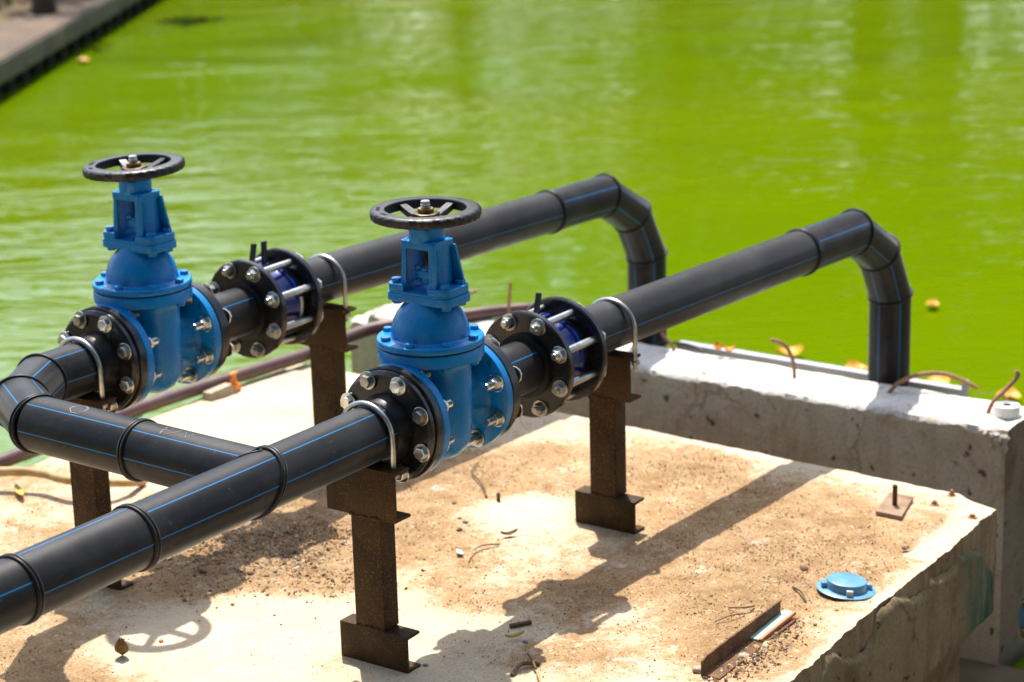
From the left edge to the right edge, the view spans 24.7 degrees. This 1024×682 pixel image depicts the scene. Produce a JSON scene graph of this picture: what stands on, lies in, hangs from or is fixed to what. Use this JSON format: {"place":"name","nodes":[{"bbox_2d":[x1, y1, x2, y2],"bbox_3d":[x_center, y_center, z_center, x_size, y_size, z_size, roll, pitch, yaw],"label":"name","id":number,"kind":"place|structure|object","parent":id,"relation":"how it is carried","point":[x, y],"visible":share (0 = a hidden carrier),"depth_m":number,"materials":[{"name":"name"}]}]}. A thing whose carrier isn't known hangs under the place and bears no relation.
{"place":"outdoors","nodes":[
{"label":"outdoors","id":0,"kind":"place"},
{"bbox_2d":[0,0,12,8],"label":"grass","id":1,"kind":"structure","parent":0,"point":[7,1],"depth_m":16.43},
{"bbox_2d":[0,0,30,25],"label":"bank","id":2,"kind":"structure","parent":0,"point":[16,9],"depth_m":16.28,"materials":[{"name":"soil"}]},
{"bbox_2d":[31,0,56,14],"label":"tree stump","id":3,"kind":"object","parent":2,"relation":"on","point":[43,7],"visible":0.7,"depth_m":15.97,"materials":[{"name":"brown wood"}]},
{"bbox_2d":[0,0,150,97],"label":"bank wall","id":4,"kind":"structure","parent":2,"relation":"on","point":[30,44],"depth_m":15.57,"materials":[{"name":"concrete"}]},
{"bbox_2d":[0,368,967,681],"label":"gravel","id":5,"kind":"structure","parent":0,"point":[760,656],"depth_m":5.05,"materials":[{"name":"beige gravel"}]},
{"bbox_2d":[0,364,996,681],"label":"slab","id":6,"kind":"structure","parent":0,"point":[926,614],"depth_m":4.96,"materials":[{"name":"concrete"}]},
{"bbox_2d":[14,484,23,495],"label":"leaf","id":7,"kind":"object","parent":6,"relation":"on","point":[18,489],"visible":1,"depth_m":5.50,"materials":[{"name":"yellow plant"}]},
{"bbox_2d":[0,466,146,486],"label":"root","id":8,"kind":"object","parent":6,"relation":"on","point":[36,472],"visible":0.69,"depth_m":5.49,"materials":[{"name":"brown plant"}]},
{"bbox_2d":[25,415,142,460],"bbox_3d":[-1.351,0.344,5.554,0.034,0.020,1.302,11,20,36],"label":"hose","id":9,"kind":"object","parent":6,"relation":"on","point":[42,454],"visible":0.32,"depth_m":5.76,"materials":[{"name":"brown rubber"}]},
{"bbox_2d":[59,336,133,590],"bbox_3d":[-0.893,0.250,4.907,0.181,0.538,0.051,10,20,34],"label":"pipe support","id":10,"kind":"object","parent":6,"relation":"on","point":[91,495],"visible":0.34,"depth_m":4.90,"materials":[{"name":"metal"}]},
{"bbox_2d":[0,306,443,634],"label":"pipe manifold","id":11,"kind":"object","parent":10,"relation":"on","point":[216,486],"visible":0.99,"depth_m":4.26,"materials":[{"name":"black plastic"}]},
{"bbox_2d":[57,152,232,412],"bbox_3d":[-0.787,-0.137,4.970,0.227,0.526,0.331,10,20,34],"label":"gate valve","id":12,"kind":"object","parent":11,"relation":"attached to","point":[142,284],"visible":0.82,"depth_m":4.92,"materials":[{"name":"blue metal"}]},
{"bbox_2d":[192,281,258,378],"bbox_3d":[-0.651,-0.049,5.192,0.227,0.227,0.230,10,20,34],"label":"spool pipe","id":13,"kind":"object","parent":12,"relation":"attached to","point":[240,305],"visible":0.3,"depth_m":5.16,"materials":[{"name":"black metal"}]},
{"bbox_2d":[209,240,323,357],"bbox_3d":[-0.563,-0.100,5.307,0.227,0.256,0.180,10,20,34],"label":"flange coupling","id":14,"kind":"object","parent":13,"relation":"attached to","point":[282,286],"visible":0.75,"depth_m":5.27,"materials":[{"name":"black metal"}]},
{"bbox_2d":[340,196,522,482],"bbox_3d":[-0.159,-0.016,4.536,0.227,0.526,0.331,10,20,34],"label":"gate valve","id":15,"kind":"object","parent":11,"relation":"attached to","point":[431,338],"visible":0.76,"depth_m":4.48,"materials":[{"name":"blue metal"}]},
{"bbox_2d":[484,338,542,440],"bbox_3d":[-0.022,0.071,4.758,0.227,0.227,0.230,10,20,34],"label":"spool pipe","id":16,"kind":"object","parent":15,"relation":"attached to","point":[524,358],"visible":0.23,"depth_m":4.73,"materials":[{"name":"black metal"}]},
{"bbox_2d":[485,293,607,417],"bbox_3d":[0.066,0.020,4.873,0.227,0.255,0.180,10,20,34],"label":"flange coupling","id":17,"kind":"object","parent":16,"relation":"attached to","point":[564,338],"visible":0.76,"depth_m":4.83,"materials":[{"name":"black metal"}]},
{"bbox_2d":[114,638,128,655],"bbox_3d":[-0.764,0.600,4.573,0.024,0.044,0.022,10,20,34],"label":"leaf","id":18,"kind":"object","parent":6,"relation":"on","point":[121,647],"visible":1,"depth_m":4.57,"materials":[{"name":"brown plant"}]},
{"bbox_2d":[199,567,207,573],"bbox_3d":[-0.661,0.493,5.002,0.023,0.014,0.021,10,20,34],"label":"stone","id":19,"kind":"object","parent":6,"relation":"on","point":[203,570],"visible":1,"depth_m":5.00,"materials":[{"name":"stone"}]},
{"bbox_2d":[202,371,240,400],"bbox_3d":[-0.771,0.120,6.212,0.033,0.055,0.124,11,20,37],"label":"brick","id":20,"kind":"object","parent":6,"relation":"on","point":[223,390],"visible":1,"depth_m":6.21,"materials":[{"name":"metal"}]},
{"bbox_2d":[247,570,253,575],"bbox_3d":[-0.557,0.495,4.986,0.020,0.012,0.017,10,20,34],"label":"stone","id":21,"kind":"object","parent":6,"relation":"on","point":[250,572],"visible":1,"depth_m":4.98,"materials":[{"name":"beige stone"}]},
{"bbox_2d":[0,303,532,466],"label":"brown pipe","id":22,"kind":"object","parent":6,"relation":"on","point":[144,406],"visible":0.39,"depth_m":6.32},
{"bbox_2d":[298,254,357,425],"bbox_3d":[-0.438,0.055,5.533,0.175,0.538,0.051,10,20,34],"label":"pipe support","id":23,"kind":"object","parent":6,"relation":"on","point":[327,344],"visible":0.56,"depth_m":5.51,"materials":[{"name":"metal"}]},
{"bbox_2d":[304,173,667,346],"bbox_3d":[-0.046,0.452,6.175,0.123,1.674,1.571,11,20,36],"label":"outlet pipe","id":24,"kind":"object","parent":23,"relation":"on","point":[625,212],"visible":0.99,"depth_m":6.06,"materials":[{"name":"black plastic"}]},
{"bbox_2d":[326,400,420,673],"bbox_3d":[-0.268,0.367,4.466,0.181,0.528,0.051,10,20,34],"label":"pipe support","id":25,"kind":"object","parent":6,"relation":"on","point":[372,632],"visible":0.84,"depth_m":4.46,"materials":[{"name":"metal"}]},
{"bbox_2d":[456,549,463,554],"bbox_3d":[-0.114,0.457,5.061,0.014,0.005,0.028,-4,16,-7],"label":"paper scrap","id":26,"kind":"object","parent":6,"relation":"on","point":[459,551],"visible":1,"depth_m":5.06,"materials":[{"name":"white paper"}]},
{"bbox_2d":[471,462,487,497],"bbox_3d":[-0.081,0.324,5.513,0.025,0.011,0.246,-3,16,-5],"label":"twig","id":27,"kind":"object","parent":6,"relation":"on","point":[482,484],"visible":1,"depth_m":5.48,"materials":[{"name":"brown wood"}]},
{"bbox_2d":[468,543,499,561],"bbox_3d":[-0.069,0.454,5.066,0.027,0.010,0.119,10,20,34],"label":"twig","id":28,"kind":"object","parent":6,"relation":"on","point":[481,545],"visible":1,"depth_m":5.09,"materials":[{"name":"brown wood"}]},
{"bbox_2d":[497,492,499,501],"bbox_3d":[-0.031,0.360,5.377,0.009,0.021,0.009,10,20,34],"label":"dowel","id":29,"kind":"object","parent":6,"relation":"on","point":[498,496],"visible":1,"depth_m":5.37,"materials":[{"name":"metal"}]},
{"bbox_2d":[501,529,517,534],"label":"leaf","id":30,"kind":"object","parent":6,"relation":"on","point":[509,532],"visible":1,"depth_m":5.16,"materials":[{"name":"brown plant"}]},
{"bbox_2d":[505,631,523,637],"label":"leaf","id":31,"kind":"object","parent":6,"relation":"on","point":[515,635],"visible":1,"depth_m":4.62,"materials":[{"name":"yellow plant"}]},
{"bbox_2d":[509,620,531,627],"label":"twig","id":32,"kind":"object","parent":6,"relation":"on","point":[520,624],"visible":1,"depth_m":4.68,"materials":[{"name":"brown wood"}]},
{"bbox_2d":[510,661,539,676],"bbox_3d":[0.022,0.624,4.475,0.077,0.014,0.021,-16,22,-41],"label":"twig","id":33,"kind":"object","parent":6,"relation":"on","point":[518,667],"visible":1,"depth_m":4.48,"materials":[{"name":"brown wood"}]},
{"bbox_2d":[527,653,536,669],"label":"twig","id":34,"kind":"object","parent":6,"relation":"on","point":[533,662],"visible":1,"depth_m":4.48,"materials":[{"name":"brown wood"}]},
{"bbox_2d":[536,670,541,681],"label":"twig","id":35,"kind":"object","parent":6,"relation":"on","point":[538,675],"visible":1,"depth_m":4.42,"materials":[{"name":"beige wood"}]},
{"bbox_2d":[575,297,644,534],"bbox_3d":[0.212,0.158,5.136,0.157,0.528,0.051,10,20,34],"label":"pipe support","id":36,"kind":"object","parent":6,"relation":"on","point":[603,500],"visible":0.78,"depth_m":5.14,"materials":[{"name":"metal"}]},
{"bbox_2d":[585,208,913,386],"bbox_3d":[0.576,0.569,5.736,0.123,1.664,1.557,11,20,36],"label":"outlet pipe","id":37,"kind":"object","parent":36,"relation":"on","point":[866,243],"visible":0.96,"depth_m":5.62,"materials":[{"name":"black plastic"}]},
{"bbox_2d":[692,666,700,673],"bbox_3d":[0.355,0.626,4.449,0.028,0.018,0.024,10,20,34],"label":"stone","id":38,"kind":"object","parent":6,"relation":"on","point":[696,669],"visible":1,"depth_m":4.44,"materials":[{"name":"white stone"}]},
{"bbox_2d":[715,613,744,621],"bbox_3d":[0.438,0.552,4.681,0.073,0.008,0.005,-11,19,-29],"label":"twig","id":39,"kind":"object","parent":6,"relation":"on","point":[731,615],"visible":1,"depth_m":4.68,"materials":[{"name":"brown wood"}]},
{"bbox_2d":[728,605,754,607],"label":"twig","id":40,"kind":"object","parent":6,"relation":"on","point":[743,607],"visible":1,"depth_m":4.72,"materials":[{"name":"brown wood"}]},
{"bbox_2d":[738,652,748,657],"bbox_3d":[0.446,0.608,4.502,0.022,0.013,0.020,10,20,34],"label":"stone","id":41,"kind":"object","parent":6,"relation":"on","point":[743,655],"visible":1,"depth_m":4.50,"materials":[{"name":"white stone"}]},
{"bbox_2d":[701,600,795,679],"bbox_3d":[0.463,0.580,4.543,0.041,0.039,0.325,9,19,32],"label":"angle iron","id":42,"kind":"object","parent":6,"relation":"on","point":[738,642],"visible":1,"depth_m":4.52,"materials":[{"name":"brown metal"}]},
{"bbox_2d":[750,610,795,641],"bbox_3d":[0.518,0.564,4.628,0.026,0.011,0.152,9,19,32],"label":"flat bar","id":43,"kind":"object","parent":6,"relation":"on","point":[772,626],"visible":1,"depth_m":4.62,"materials":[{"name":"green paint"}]},
{"bbox_2d":[792,586,806,601],"bbox_3d":[0.591,0.517,4.790,0.007,0.010,0.082,-5,17,-13],"label":"twig","id":44,"kind":"object","parent":6,"relation":"on","point":[798,589],"visible":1,"depth_m":4.79,"materials":[{"name":"brown wood"}]},
{"bbox_2d":[800,565,807,570],"bbox_3d":[0.617,0.479,4.929,0.017,0.012,0.016,-13,20,-35],"label":"stone","id":45,"kind":"object","parent":6,"relation":"on","point":[804,567],"visible":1,"depth_m":4.92,"materials":[{"name":"beige stone"}]},
{"bbox_2d":[816,572,875,600],"bbox_3d":[0.688,0.502,4.809,0.121,0.032,0.121,10,20,34],"label":"blue cover","id":46,"kind":"object","parent":6,"relation":"on","point":[846,586],"visible":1,"depth_m":4.78,"materials":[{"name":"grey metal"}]},
{"bbox_2d":[876,484,912,520],"bbox_3d":[0.864,0.351,5.258,0.062,0.062,0.145,5,18,22],"label":"anchor plate","id":47,"kind":"object","parent":6,"relation":"on","point":[895,505],"visible":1,"depth_m":5.25,"materials":[{"name":"metal"}]},
{"bbox_2d":[929,500,939,505],"bbox_3d":[0.955,0.365,5.280,0.023,0.012,0.023,10,20,34],"label":"anchor bolt","id":48,"kind":"object","parent":6,"relation":"on","point":[933,503],"visible":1,"depth_m":5.28,"materials":[{"name":"brown metal"}]},
{"bbox_2d":[947,490,956,496],"bbox_3d":[1.007,0.348,5.347,0.023,0.014,0.023,10,20,34],"label":"anchor bolt","id":49,"kind":"object","parent":6,"relation":"on","point":[951,493],"visible":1,"depth_m":5.34,"materials":[{"name":"brown metal"}]},
{"bbox_2d":[967,513,976,518],"bbox_3d":[1.027,0.390,5.210,0.023,0.009,0.023,10,20,34],"label":"anchor bolt","id":50,"kind":"object","parent":6,"relation":"on","point":[971,516],"visible":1,"depth_m":5.21,"materials":[{"name":"brown metal"}]},
{"bbox_2d":[0,0,1023,669],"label":"water","id":51,"kind":"structure","parent":0,"point":[710,130],"depth_m":12.60,"materials":[{"name":"green liquid"}]},
{"bbox_2d":[77,57,88,60],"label":"leaf","id":52,"kind":"object","parent":51,"relation":"on","point":[83,58],"visible":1,"depth_m":15.54,"materials":[{"name":"plant"}]},
{"bbox_2d":[776,344,802,354],"bbox_3d":[1.023,0.035,8.601,0.084,0.035,0.088,10,20,34],"label":"leaf","id":53,"kind":"object","parent":51,"relation":"on","point":[795,350],"visible":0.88,"depth_m":8.62,"materials":[{"name":"yellow plant"}]},
{"bbox_2d":[845,360,867,369],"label":"leaf","id":54,"kind":"object","parent":51,"relation":"on","point":[854,364],"visible":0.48,"depth_m":8.40,"materials":[{"name":"plant"}]},
{"bbox_2d":[926,299,938,305],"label":"leaf","id":55,"kind":"object","parent":51,"relation":"on","point":[931,302],"visible":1,"depth_m":9.21,"materials":[{"name":"plant"}]},
{"bbox_2d":[925,375,948,383],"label":"leaf","id":56,"kind":"object","parent":51,"relation":"on","point":[942,379],"visible":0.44,"depth_m":8.23,"materials":[{"name":"yellow plant"}]},
{"bbox_2d":[996,387,1020,399],"bbox_3d":[1.707,0.184,8.027,0.084,0.035,0.087,-8,18,-22],"label":"leaf","id":57,"kind":"object","parent":51,"relation":"on","point":[1011,393],"visible":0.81,"depth_m":8.05,"materials":[{"name":"plant"}]},
{"bbox_2d":[959,657,1023,681],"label":"ground","id":58,"kind":"structure","parent":0,"point":[970,670],"depth_m":5.84,"materials":[{"name":"grey concrete"}]},
{"bbox_2d":[350,302,1023,666],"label":"retaining wall","id":59,"kind":"structure","parent":58,"relation":"on","point":[970,449],"depth_m":5.99,"materials":[{"name":"concrete"}]},
{"bbox_2d":[507,283,511,312],"bbox_3d":[-0.008,-0.100,6.782,0.012,0.134,0.043,2,17,12],"label":"rebar","id":60,"kind":"object","parent":59,"relation":"on","point":[509,297],"visible":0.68,"depth_m":6.78,"materials":[{"name":"brown metal"}]},
{"bbox_2d":[660,332,675,350],"bbox_3d":[0.432,0.009,6.426,0.050,0.071,0.011,4,17,19],"label":"rebar","id":61,"kind":"object","parent":59,"relation":"on","point":[666,338],"visible":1,"depth_m":6.42,"materials":[{"name":"brown metal"}]},
{"bbox_2d":[653,341,703,353],"bbox_3d":[0.464,0.013,6.465,0.019,0.025,0.192,-16,22,-40],"label":"cable","id":62,"kind":"object","parent":59,"relation":"on","point":[682,343],"visible":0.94,"depth_m":6.46,"materials":[{"name":"black rubber"}]},
{"bbox_2d":[713,341,723,349],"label":"leaf","id":63,"kind":"object","parent":59,"relation":"on","point":[718,345],"visible":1,"depth_m":6.36,"materials":[{"name":"orange plant"}]},
{"bbox_2d":[724,345,734,351],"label":"leaf","id":64,"kind":"object","parent":59,"relation":"on","point":[729,349],"visible":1,"depth_m":6.36,"materials":[{"name":"plant"}]},
{"bbox_2d":[770,338,795,377],"bbox_3d":[0.720,0.048,6.179,0.073,0.113,0.022,6,18,24],"label":"rebar","id":65,"kind":"object","parent":59,"relation":"on","point":[787,348],"visible":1,"depth_m":6.17,"materials":[{"name":"brown metal"}]},
{"bbox_2d":[677,340,968,397],"bbox_3d":[0.838,0.074,6.407,0.882,0.063,0.033,10,20,34],"label":"steel rail","id":66,"kind":"object","parent":59,"relation":"attached to","point":[862,375],"visible":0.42,"depth_m":6.40,"materials":[{"name":"grey metal"}]},
{"bbox_2d":[887,371,978,392],"bbox_3d":[1.080,0.112,6.017,0.243,0.067,0.024,-2,16,0],"label":"rebar","id":67,"kind":"object","parent":59,"relation":"on","point":[929,373],"visible":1,"depth_m":6.01,"materials":[{"name":"brown metal"}]},
{"bbox_2d":[986,370,1019,413],"bbox_3d":[1.226,0.133,5.835,0.096,0.118,0.016,-7,17,-19],"label":"rebar","id":68,"kind":"object","parent":59,"relation":"on","point":[1004,390],"visible":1,"depth_m":5.83,"materials":[{"name":"brown metal"}]},
{"bbox_2d":[993,401,1019,418],"bbox_3d":[1.232,0.172,5.812,0.065,0.030,0.065,10,20,34],"label":"plastic ring","id":69,"kind":"object","parent":59,"relation":"on","point":[1006,409],"visible":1,"depth_m":5.79,"materials":[{"name":"white plastic"}]},
{"bbox_2d":[1018,596,1023,640],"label":"flanged fitting","id":70,"kind":"object","parent":58,"relation":"on","point":[1021,618],"visible":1,"depth_m":5.40,"materials":[{"name":"metal"}]}
]}

